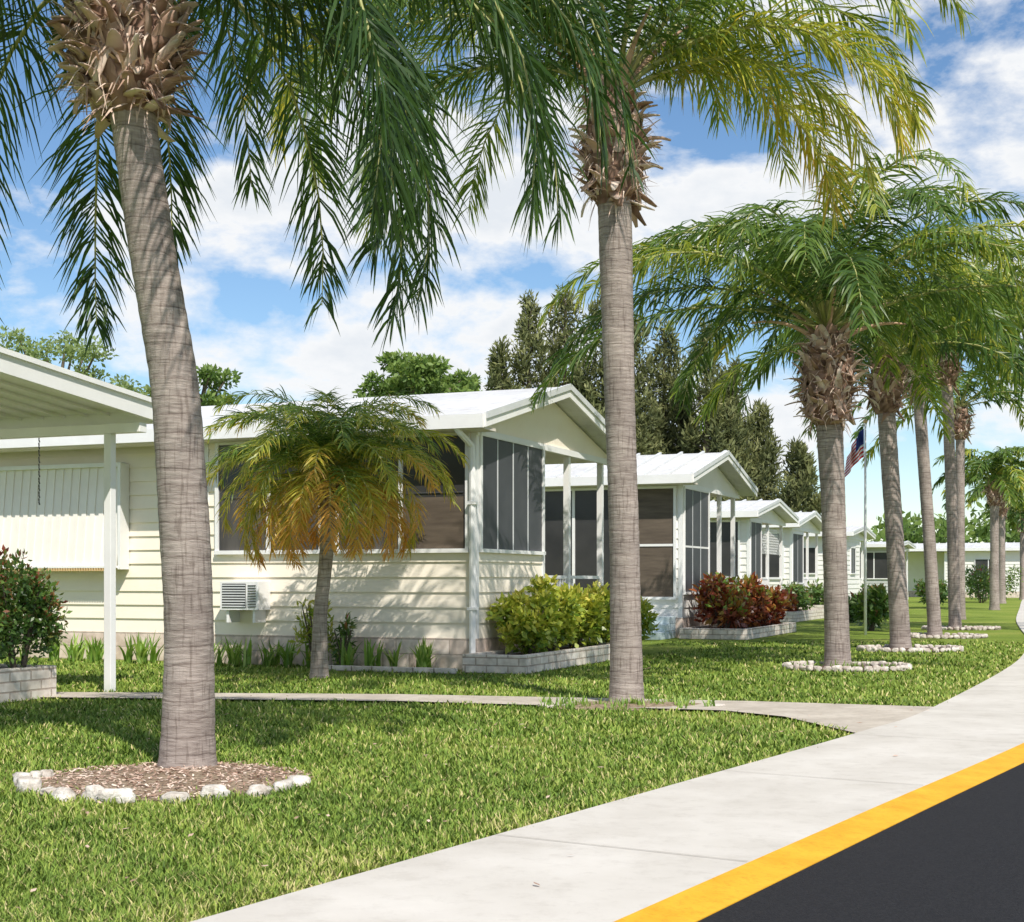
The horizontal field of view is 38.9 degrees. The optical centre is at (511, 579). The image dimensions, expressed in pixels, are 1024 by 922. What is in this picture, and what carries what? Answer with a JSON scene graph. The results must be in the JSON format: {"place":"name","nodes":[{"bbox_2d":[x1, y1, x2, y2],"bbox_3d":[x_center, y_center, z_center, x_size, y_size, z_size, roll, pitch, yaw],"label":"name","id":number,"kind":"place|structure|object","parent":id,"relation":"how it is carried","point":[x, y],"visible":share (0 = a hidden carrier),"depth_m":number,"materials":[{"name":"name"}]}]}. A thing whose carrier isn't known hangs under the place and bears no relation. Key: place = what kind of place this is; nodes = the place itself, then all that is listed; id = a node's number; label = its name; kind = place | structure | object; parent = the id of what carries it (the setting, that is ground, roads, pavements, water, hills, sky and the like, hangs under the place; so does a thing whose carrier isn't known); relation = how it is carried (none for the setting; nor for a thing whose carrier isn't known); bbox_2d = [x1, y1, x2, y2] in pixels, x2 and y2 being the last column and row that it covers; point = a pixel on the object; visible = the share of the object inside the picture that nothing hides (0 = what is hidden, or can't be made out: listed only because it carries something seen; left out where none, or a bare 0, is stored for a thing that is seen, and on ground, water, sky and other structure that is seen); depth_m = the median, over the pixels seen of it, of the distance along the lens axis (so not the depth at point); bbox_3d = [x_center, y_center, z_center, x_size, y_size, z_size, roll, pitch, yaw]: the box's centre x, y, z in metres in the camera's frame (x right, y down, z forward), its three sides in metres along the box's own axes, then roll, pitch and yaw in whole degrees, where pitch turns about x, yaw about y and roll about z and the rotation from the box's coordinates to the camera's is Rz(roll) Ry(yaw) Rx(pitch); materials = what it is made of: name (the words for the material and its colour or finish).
{"place":"outdoors","nodes":[
{"label":"outdoors","id":0,"kind":"place"},
{"bbox_2d":[0,597,1023,921],"bbox_3d":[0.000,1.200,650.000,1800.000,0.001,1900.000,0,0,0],"label":"ground","id":1,"kind":"structure","parent":0,"point":[978,613],"depth_m":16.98,"materials":[{"name":"plant"}]},
{"bbox_2d":[0,664,55,703],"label":"planter box","id":2,"kind":"object","parent":1,"relation":"on","point":[27,682],"visible":0.8,"depth_m":14.41,"materials":[{"name":"brick"}]},
{"bbox_2d":[0,549,71,667],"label":"ixora bush","id":3,"kind":"object","parent":2,"relation":"on","point":[29,614],"visible":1,"depth_m":14.35,"materials":[{"name":"green plant"}]},
{"bbox_2d":[0,325,141,393],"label":"broadleaf tree","id":4,"kind":"object","parent":1,"relation":"on","point":[69,350],"visible":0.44,"depth_m":44.19,"materials":[{"name":"green plant"}]},
{"bbox_2d":[0,347,152,691],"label":"carport","id":5,"kind":"object","parent":1,"relation":"on","point":[40,398],"visible":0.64,"depth_m":15.42,"materials":[{"name":"metal"}]},
{"bbox_2d":[0,630,163,663],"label":"spider lily row","id":6,"kind":"object","parent":1,"relation":"on","point":[95,652],"visible":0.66,"depth_m":21.03,"materials":[{"name":"green plant"}]},
{"bbox_2d":[12,764,310,803],"bbox_3d":[-2.057,1.176,8.579,1.690,0.107,1.660,0,0,-28],"label":"tree bed edging","id":7,"kind":"object","parent":1,"relation":"on","point":[24,780],"visible":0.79,"depth_m":8.26,"materials":[{"name":"stone"}]},
{"bbox_2d":[37,761,313,797],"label":"bark litter","id":8,"kind":"object","parent":7,"relation":"on","point":[162,769],"visible":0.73,"depth_m":8.61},
{"bbox_2d":[0,0,656,767],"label":"queen palm","id":9,"kind":"object","parent":7,"relation":"on","point":[124,64],"visible":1,"depth_m":9.08,"materials":[{"name":"plant"}]},
{"bbox_2d":[196,363,242,405],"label":"broadleaf tree","id":10,"kind":"object","parent":1,"relation":"on","point":[208,374],"visible":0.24,"depth_m":43.56,"materials":[{"name":"green plant"}]},
{"bbox_2d":[0,432,544,638],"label":"walls","id":11,"kind":"structure","parent":1,"relation":"on","point":[420,595],"depth_m":20.43,"materials":[{"name":"beige"}]},
{"bbox_2d":[0,462,128,570],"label":"awning shutter","id":12,"kind":"object","parent":11,"relation":"attached to","point":[60,527],"visible":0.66,"depth_m":22.07,"materials":[{"name":"metal"}]},
{"bbox_2d":[220,581,269,622],"bbox_3d":[-3.764,0.310,20.450,0.630,0.580,0.335,0,0,22],"label":"window air conditioner","id":13,"kind":"object","parent":11,"relation":"attached to","point":[236,597],"depth_m":20.32,"materials":[{"name":"metal"}]},
{"bbox_2d":[6,631,518,669],"bbox_3d":[-7.398,0.991,23.485,16.035,0.418,2.540,0,0,22],"label":"skirting","id":14,"kind":"object","parent":11,"relation":"attached to","point":[451,651],"visible":0.16,"depth_m":20.09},
{"bbox_2d":[0,384,606,464],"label":"roof","id":15,"kind":"structure","parent":11,"relation":"on","point":[477,411],"depth_m":21.15,"materials":[{"name":"metal"}]},
{"bbox_2d":[214,432,470,554],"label":"front windows","id":16,"kind":"structure","parent":11,"relation":"attached to","point":[446,528],"depth_m":19.56,"materials":[{"name":"glass"}]},
{"bbox_2d":[453,429,477,652],"bbox_3d":[-0.608,-0.431,19.096,0.164,3.235,0.440,0,0,38],"label":"downspout","id":17,"kind":"object","parent":11,"relation":"attached to","point":[472,503],"visible":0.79,"depth_m":19.18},
{"bbox_2d":[479,432,545,554],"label":"side screens","id":18,"kind":"object","parent":11,"relation":"attached to","point":[512,498],"visible":1,"depth_m":20.35,"materials":[{"name":"metal"}]},
{"bbox_2d":[477,403,606,464],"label":"gable","id":19,"kind":"structure","parent":11,"relation":"on","point":[554,428],"depth_m":21.94,"materials":[{"name":"beige"}]},
{"bbox_2d":[288,597,339,665],"bbox_3d":[-2.697,0.666,19.626,0.703,1.072,0.629,0,0,0],"label":"croton shrub","id":20,"kind":"object","parent":1,"relation":"on","point":[307,634],"visible":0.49,"depth_m":19.64,"materials":[{"name":"green plant"}]},
{"bbox_2d":[214,636,440,667],"bbox_3d":[-2.935,0.971,19.784,4.284,0.458,0.797,0,0,24],"label":"spider lily row","id":21,"kind":"object","parent":1,"relation":"on","point":[423,654],"visible":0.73,"depth_m":19.78,"materials":[{"name":"green plant"}]},
{"bbox_2d":[203,385,469,678],"bbox_3d":[-2.188,-0.593,17.695,3.341,3.586,3.492,0,0,0],"label":"pygmy date palm","id":22,"kind":"object","parent":1,"relation":"on","point":[326,452],"visible":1,"depth_m":17.31,"materials":[{"name":"plant"}]},
{"bbox_2d":[329,611,358,664],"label":"croton shrub","id":23,"kind":"object","parent":1,"relation":"on","point":[345,631],"visible":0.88,"depth_m":19.50,"materials":[{"name":"green plant"}]},
{"bbox_2d":[328,665,457,673],"bbox_3d":[-1.678,1.165,18.925,2.090,0.070,0.100,0,0,22],"label":"garden border","id":24,"kind":"object","parent":1,"relation":"on","point":[389,669],"visible":0.77,"depth_m":18.81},
{"bbox_2d":[352,349,476,397],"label":"broadleaf tree","id":25,"kind":"object","parent":1,"relation":"on","point":[419,374],"visible":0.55,"depth_m":44.20,"materials":[{"name":"green plant"}]},
{"bbox_2d":[15,669,924,910],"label":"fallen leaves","id":26,"kind":"object","parent":1,"relation":"on","point":[296,817],"visible":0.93,"depth_m":9.08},
{"bbox_2d":[45,692,931,732],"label":"footpath","id":27,"kind":"structure","parent":1,"relation":"on","point":[851,715],"depth_m":13.70,"materials":[{"name":"concrete"}]},
{"bbox_2d":[484,335,521,390],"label":"australian pine","id":28,"kind":"object","parent":1,"relation":"on","point":[498,374],"visible":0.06,"depth_m":75.68,"materials":[{"name":"green plant"}]},
{"bbox_2d":[507,289,561,388],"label":"australian pine","id":29,"kind":"object","parent":1,"relation":"on","point":[523,357],"visible":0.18,"depth_m":77.11,"materials":[{"name":"green plant"}]},
{"bbox_2d":[462,642,609,673],"bbox_3d":[0.616,1.080,20.655,0.890,0.240,4.450,0,0,22],"label":"planter bed","id":30,"kind":"object","parent":1,"relation":"on","point":[498,661],"visible":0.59,"depth_m":18.90,"materials":[{"name":"brick"}]},
{"bbox_2d":[485,588,565,654],"bbox_3d":[0.226,0.580,19.691,1.178,0.984,1.011,0,0,-32],"label":"croton bush","id":31,"kind":"object","parent":30,"relation":"in","point":[532,625],"visible":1,"depth_m":19.52,"materials":[{"name":"green plant"}]},
{"bbox_2d":[524,573,584,651],"bbox_3d":[0.557,0.497,20.508,1.000,1.195,1.128,0,0,0],"label":"croton bush","id":32,"kind":"object","parent":30,"relation":"in","point":[569,601],"visible":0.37,"depth_m":20.35,"materials":[{"name":"green plant"}]},
{"bbox_2d":[556,583,608,648],"bbox_3d":[0.913,0.566,21.308,0.986,1.058,1.142,0,0,0],"label":"croton bush","id":33,"kind":"object","parent":30,"relation":"in","point":[592,616],"visible":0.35,"depth_m":21.05,"materials":[{"name":"green plant"}]},
{"bbox_2d":[577,580,609,645],"bbox_3d":[1.230,0.535,22.098,1.114,1.075,1.134,0,0,0],"label":"croton bush","id":34,"kind":"object","parent":30,"relation":"in","point":[605,593],"visible":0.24,"depth_m":21.86,"materials":[{"name":"green plant"}]},
{"bbox_2d":[531,282,600,399],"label":"australian pine","id":35,"kind":"object","parent":1,"relation":"on","point":[559,338],"visible":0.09,"depth_m":78.91,"materials":[{"name":"green plant"}]},
{"bbox_2d":[545,452,592,640],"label":"porch deck","id":36,"kind":"structure","parent":1,"relation":"on","point":[551,458],"depth_m":23.83,"materials":[{"name":"concrete"}]},
{"bbox_2d":[548,456,603,593],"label":"posts and railing","id":37,"kind":"object","parent":36,"relation":"on","point":[566,577],"visible":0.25,"depth_m":22.76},
{"bbox_2d":[570,287,650,454],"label":"australian pine","id":38,"kind":"object","parent":1,"relation":"on","point":[594,395],"visible":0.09,"depth_m":75.48,"materials":[{"name":"green plant"}]},
{"bbox_2d":[548,485,702,617],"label":"walls","id":39,"kind":"structure","parent":1,"relation":"on","point":[682,605],"depth_m":30.02,"materials":[{"name":"white"}]},
{"bbox_2d":[545,485,676,599],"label":"front windows","id":40,"kind":"structure","parent":39,"relation":"attached to","point":[657,511],"depth_m":30.58,"materials":[{"name":"glass"}]},
{"bbox_2d":[545,450,757,496],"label":"roof","id":41,"kind":"structure","parent":39,"relation":"on","point":[679,468],"depth_m":31.09,"materials":[{"name":"metal"}]},
{"bbox_2d":[675,616,708,637],"bbox_3d":[-2.503,0.991,33.757,14.035,0.418,2.440,0,0,22],"label":"skirting","id":42,"kind":"object","parent":39,"relation":"attached to","point":[685,622],"visible":0.04,"depth_m":30.25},
{"bbox_2d":[683,486,709,593],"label":"side screens","id":43,"kind":"object","parent":39,"relation":"attached to","point":[696,533],"visible":0.82,"depth_m":30.91,"materials":[{"name":"metal"}]},
{"bbox_2d":[682,467,739,498],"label":"gable","id":44,"kind":"structure","parent":39,"relation":"on","point":[715,481],"depth_m":32.65,"materials":[{"name":"white"}]},
{"bbox_2d":[536,701,724,710],"bbox_3d":[1.124,1.181,13.736,1.801,0.053,0.919,0,0,0],"label":"tree bed edging","id":45,"kind":"object","parent":1,"relation":"on","point":[648,704],"visible":0.47,"depth_m":13.53,"materials":[{"name":"stone"}]},
{"bbox_2d":[235,0,984,701],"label":"queen palm","id":46,"kind":"object","parent":45,"relation":"on","point":[705,42],"visible":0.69,"depth_m":13.79,"materials":[{"name":"plant"}]},
{"bbox_2d":[539,693,715,710],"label":"weeds","id":47,"kind":"object","parent":45,"relation":"on","point":[682,701],"visible":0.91,"depth_m":13.58,"materials":[{"name":"green plant"}]},
{"bbox_2d":[603,377,662,454],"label":"australian pine","id":48,"kind":"object","parent":1,"relation":"on","point":[640,419],"visible":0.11,"depth_m":75.48,"materials":[{"name":"green plant"}]},
{"bbox_2d":[606,594,660,641],"bbox_3d":[1.885,0.707,23.676,1.143,1.078,1.227,0,0,0],"label":"croton bush","id":49,"kind":"object","parent":1,"relation":"on","point":[648,619],"visible":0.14,"depth_m":23.52,"materials":[{"name":"green plant"}]},
{"bbox_2d":[633,314,672,454],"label":"australian pine","id":50,"kind":"object","parent":1,"relation":"on","point":[644,369],"visible":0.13,"depth_m":77.02,"materials":[{"name":"green plant"}]},
{"bbox_2d":[642,616,675,639],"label":"entry steps","id":51,"kind":"structure","parent":1,"relation":"on","point":[666,626],"depth_m":29.53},
{"bbox_2d":[636,317,702,453],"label":"australian pine","id":52,"kind":"object","parent":1,"relation":"on","point":[668,350],"visible":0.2,"depth_m":78.59,"materials":[{"name":"green plant"}]},
{"bbox_2d":[658,387,702,453],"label":"australian pine","id":53,"kind":"object","parent":1,"relation":"on","point":[686,419],"visible":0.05,"depth_m":78.17,"materials":[{"name":"green plant"}]},
{"bbox_2d":[658,316,759,500],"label":"australian pine","id":54,"kind":"object","parent":1,"relation":"on","point":[718,424],"visible":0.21,"depth_m":75.35,"materials":[{"name":"green plant"}]},
{"bbox_2d":[710,518,751,587],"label":"walls","id":55,"kind":"structure","parent":1,"relation":"on","point":[744,545],"depth_m":42.33,"materials":[{"name":"white"}]},
{"bbox_2d":[710,520,762,584],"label":"windows","id":56,"kind":"structure","parent":55,"relation":"attached to","point":[756,547],"depth_m":42.62,"materials":[{"name":"metal"}]},
{"bbox_2d":[710,499,798,523],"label":"roof","id":57,"kind":"structure","parent":55,"relation":"on","point":[780,508],"depth_m":43.52,"materials":[{"name":"metal"}]},
{"bbox_2d":[749,510,785,525],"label":"gable","id":58,"kind":"structure","parent":55,"relation":"on","point":[771,517],"depth_m":44.98,"materials":[{"name":"white"}]},
{"bbox_2d":[695,354,777,500],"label":"australian pine","id":59,"kind":"object","parent":1,"relation":"on","point":[761,478],"visible":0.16,"depth_m":77.03,"materials":[{"name":"green plant"}]},
{"bbox_2d":[679,622,795,639],"bbox_3d":[4.984,1.090,31.497,1.400,0.220,4.900,0,0,22],"label":"planter bed","id":60,"kind":"object","parent":1,"relation":"on","point":[713,633],"visible":0.84,"depth_m":29.41,"materials":[{"name":"brick"}]},
{"bbox_2d":[689,572,759,628],"bbox_3d":[4.400,0.488,30.079,1.418,1.348,1.670,0,0,0],"label":"red croton bush","id":61,"kind":"object","parent":60,"relation":"in","point":[721,598],"visible":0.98,"depth_m":29.83,"materials":[{"name":"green plant"}]},
{"bbox_2d":[710,571,770,627],"bbox_3d":[4.904,0.483,31.179,1.347,1.386,1.771,0,0,0],"label":"red croton bush","id":62,"kind":"object","parent":60,"relation":"in","point":[755,593],"visible":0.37,"depth_m":31.04,"materials":[{"name":"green plant"}]},
{"bbox_2d":[748,585,791,626],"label":"red croton bush","id":63,"kind":"object","parent":60,"relation":"in","point":[777,603],"visible":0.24,"depth_m":32.10,"materials":[{"name":"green plant"}]},
{"bbox_2d":[742,397,785,499],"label":"australian pine","id":64,"kind":"object","parent":1,"relation":"on","point":[762,429],"visible":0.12,"depth_m":78.86,"materials":[{"name":"green plant"}]},
{"bbox_2d":[762,528,803,589],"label":"walls","id":65,"kind":"structure","parent":1,"relation":"on","point":[787,555],"depth_m":53.05,"materials":[{"name":"white"}]},
{"bbox_2d":[762,532,803,583],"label":"windows","id":66,"kind":"structure","parent":65,"relation":"attached to","point":[798,558],"depth_m":53.35,"materials":[{"name":"metal"}]},
{"bbox_2d":[762,511,821,531],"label":"roof","id":67,"kind":"structure","parent":65,"relation":"on","point":[814,517],"depth_m":54.47,"materials":[{"name":"metal"}]},
{"bbox_2d":[768,435,821,515],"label":"australian pine","id":68,"kind":"object","parent":1,"relation":"on","point":[800,478],"visible":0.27,"depth_m":75.42,"materials":[{"name":"green plant"}]},
{"bbox_2d":[769,608,823,621],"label":"planter bed","id":69,"kind":"object","parent":1,"relation":"on","point":[807,615],"visible":0.38,"depth_m":42.35,"materials":[{"name":"brick"}]},
{"bbox_2d":[782,581,814,610],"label":"shrub","id":70,"kind":"object","parent":69,"relation":"in","point":[802,597],"visible":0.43,"depth_m":44.09,"materials":[{"name":"green plant"}]},
{"bbox_2d":[800,605,823,607],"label":"planter bed","id":71,"kind":"object","parent":1,"relation":"on","point":[819,606],"visible":0.02,"depth_m":52.13,"materials":[{"name":"stone"}]},
{"bbox_2d":[803,578,823,604],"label":"shrub","id":72,"kind":"object","parent":71,"relation":"in","point":[816,593],"visible":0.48,"depth_m":53.18,"materials":[{"name":"green plant"}]},
{"bbox_2d":[614,743,1023,921],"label":"yellow kerb","id":73,"kind":"structure","parent":1,"relation":"on","point":[702,900],"depth_m":6.32,"materials":[{"name":"paint"}]},
{"bbox_2d":[804,537,859,596],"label":"walls","id":74,"kind":"structure","parent":1,"relation":"on","point":[853,581],"depth_m":63.16,"materials":[{"name":"white"}]},
{"bbox_2d":[804,546,855,573],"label":"windows","id":75,"kind":"structure","parent":74,"relation":"attached to","point":[812,560],"depth_m":63.13,"materials":[{"name":"metal"}]},
{"bbox_2d":[804,525,875,538],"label":"roof","id":76,"kind":"structure","parent":74,"relation":"on","point":[851,531],"depth_m":63.50,"materials":[{"name":"metal"}]},
{"bbox_2d":[782,660,911,671],"bbox_3d":[4.500,1.163,19.498,1.737,0.107,1.342,0,0,0],"label":"tree bed edging","id":77,"kind":"object","parent":1,"relation":"on","point":[877,667],"visible":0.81,"depth_m":19.07,"materials":[{"name":"stone"}]},
{"bbox_2d":[529,145,1023,665],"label":"queen palm","id":78,"kind":"object","parent":77,"relation":"on","point":[815,277],"visible":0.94,"depth_m":19.51,"materials":[{"name":"plant"}]},
{"bbox_2d":[845,419,867,634],"bbox_3d":[7.504,-1.151,31.604,0.488,4.702,0.231,0,0,0],"label":"flagpole","id":79,"kind":"object","parent":1,"relation":"on","point":[857,452],"visible":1,"depth_m":31.58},
{"bbox_2d":[848,583,888,630],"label":"shrub","id":80,"kind":"object","parent":1,"relation":"on","point":[877,606],"visible":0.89,"depth_m":34.10,"materials":[{"name":"green plant"}]},
{"bbox_2d":[860,548,887,592],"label":"walls","id":81,"kind":"structure","parent":1,"relation":"on","point":[870,582],"depth_m":84.38,"materials":[{"name":"white"}]},
{"bbox_2d":[860,551,887,578],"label":"windows","id":82,"kind":"structure","parent":81,"relation":"attached to","point":[876,565],"depth_m":84.37,"materials":[{"name":"glass"}]},
{"bbox_2d":[856,644,963,652],"bbox_3d":[6.751,1.163,24.600,1.799,0.106,1.299,0,0,0],"label":"tree bed edging","id":83,"kind":"object","parent":1,"relation":"on","point":[917,648],"visible":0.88,"depth_m":24.23,"materials":[{"name":"stone"}]},
{"bbox_2d":[665,252,1023,647],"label":"queen palm","id":84,"kind":"object","parent":83,"relation":"on","point":[886,406],"visible":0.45,"depth_m":24.77,"materials":[{"name":"plant"}]},
{"bbox_2d":[912,579,947,604],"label":"shrub","id":85,"kind":"object","parent":1,"relation":"on","point":[942,594],"visible":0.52,"depth_m":64.00,"materials":[{"name":"green plant"}]},
{"bbox_2d":[850,358,1023,619],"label":"queen palm","id":86,"kind":"object","parent":1,"relation":"on","point":[963,419],"visible":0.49,"depth_m":43.87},
{"bbox_2d":[860,502,1021,551],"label":"distant trees","id":87,"kind":"object","parent":1,"relation":"on","point":[913,532],"visible":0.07,"depth_m":106.49,"materials":[{"name":"green plant"}]},
{"bbox_2d":[911,632,987,638],"bbox_3d":[8.954,1.163,30.195,1.897,0.107,1.297,0,0,0],"label":"tree bed edging","id":88,"kind":"object","parent":1,"relation":"on","point":[958,635],"visible":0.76,"depth_m":29.68,"materials":[{"name":"stone"}]},
{"bbox_2d":[744,247,1023,634],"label":"queen palm","id":89,"kind":"object","parent":88,"relation":"on","point":[934,623],"visible":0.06,"depth_m":30.39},
{"bbox_2d":[921,625,1000,629],"bbox_3d":[10.897,1.163,35.199,1.894,0.106,1.299,0,0,0],"label":"tree bed edging","id":90,"kind":"object","parent":1,"relation":"on","point":[965,627],"visible":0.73,"depth_m":34.68,"materials":[{"name":"stone"}]},
{"bbox_2d":[853,265,1023,627],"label":"queen palm","id":91,"kind":"object","parent":90,"relation":"on","point":[954,598],"visible":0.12,"depth_m":35.38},
{"bbox_2d":[905,551,1019,591],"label":"walls","id":92,"kind":"structure","parent":1,"relation":"on","point":[916,570],"depth_m":99.42,"materials":[{"name":"white"}]},
{"bbox_2d":[905,542,1019,551],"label":"roof","id":93,"kind":"structure","parent":92,"relation":"on","point":[976,546],"depth_m":99.54,"materials":[{"name":"metal"}]},
{"bbox_2d":[965,564,989,602],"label":"shrub","id":94,"kind":"object","parent":1,"relation":"on","point":[973,577],"visible":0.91,"depth_m":75.95,"materials":[{"name":"green plant"}]},
{"bbox_2d":[932,446,1023,609],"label":"queen palm","id":95,"kind":"object","parent":1,"relation":"on","point":[1010,472],"visible":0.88,"depth_m":57.65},
{"bbox_2d":[965,472,1023,603],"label":"queen palm","id":96,"kind":"object","parent":1,"relation":"on","point":[976,495],"visible":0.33,"depth_m":73.84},
{"bbox_2d":[977,497,1023,599],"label":"queen palm","id":97,"kind":"object","parent":1,"relation":"on","point":[1018,519],"visible":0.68,"depth_m":87.88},
{"bbox_2d":[0,0,1023,542],"label":"sky","id":98,"kind":"structure","parent":0,"point":[245,314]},
{"bbox_2d":[191,599,1023,921],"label":"sidewalk","id":99,"kind":"structure","parent":0,"point":[751,811],"depth_m":6.60,"materials":[{"name":"concrete"}]},
{"bbox_2d":[698,763,1023,921],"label":"road","id":100,"kind":"structure","parent":0,"point":[959,857],"depth_m":5.86,"materials":[{"name":"asphalt"}]},
{"bbox_3d":[3.748,-0.420,33.717,2.380,3.240,2.640,0,0,22],"label":"porch deck","id":101,"kind":"object","parent":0,"visible":0},
{"bbox_2d":[711,495,734,579],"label":"posts and railing","id":102,"kind":"object","parent":101,"relation":"on","point":[719,533],"visible":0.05,"depth_m":33.19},
{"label":"porch deck","id":103,"kind":"object","parent":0,"visible":0},
{"bbox_2d":[762,523,782,590],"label":"posts and railing","id":104,"kind":"object","parent":103,"relation":"on","point":[765,581],"visible":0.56,"depth_m":45.53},
{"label":"porch deck","id":105,"kind":"object","parent":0,"visible":0},
{"bbox_2d":[804,532,817,589],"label":"posts and railing","id":106,"kind":"object","parent":105,"relation":"on","point":[806,579],"visible":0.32,"depth_m":56.16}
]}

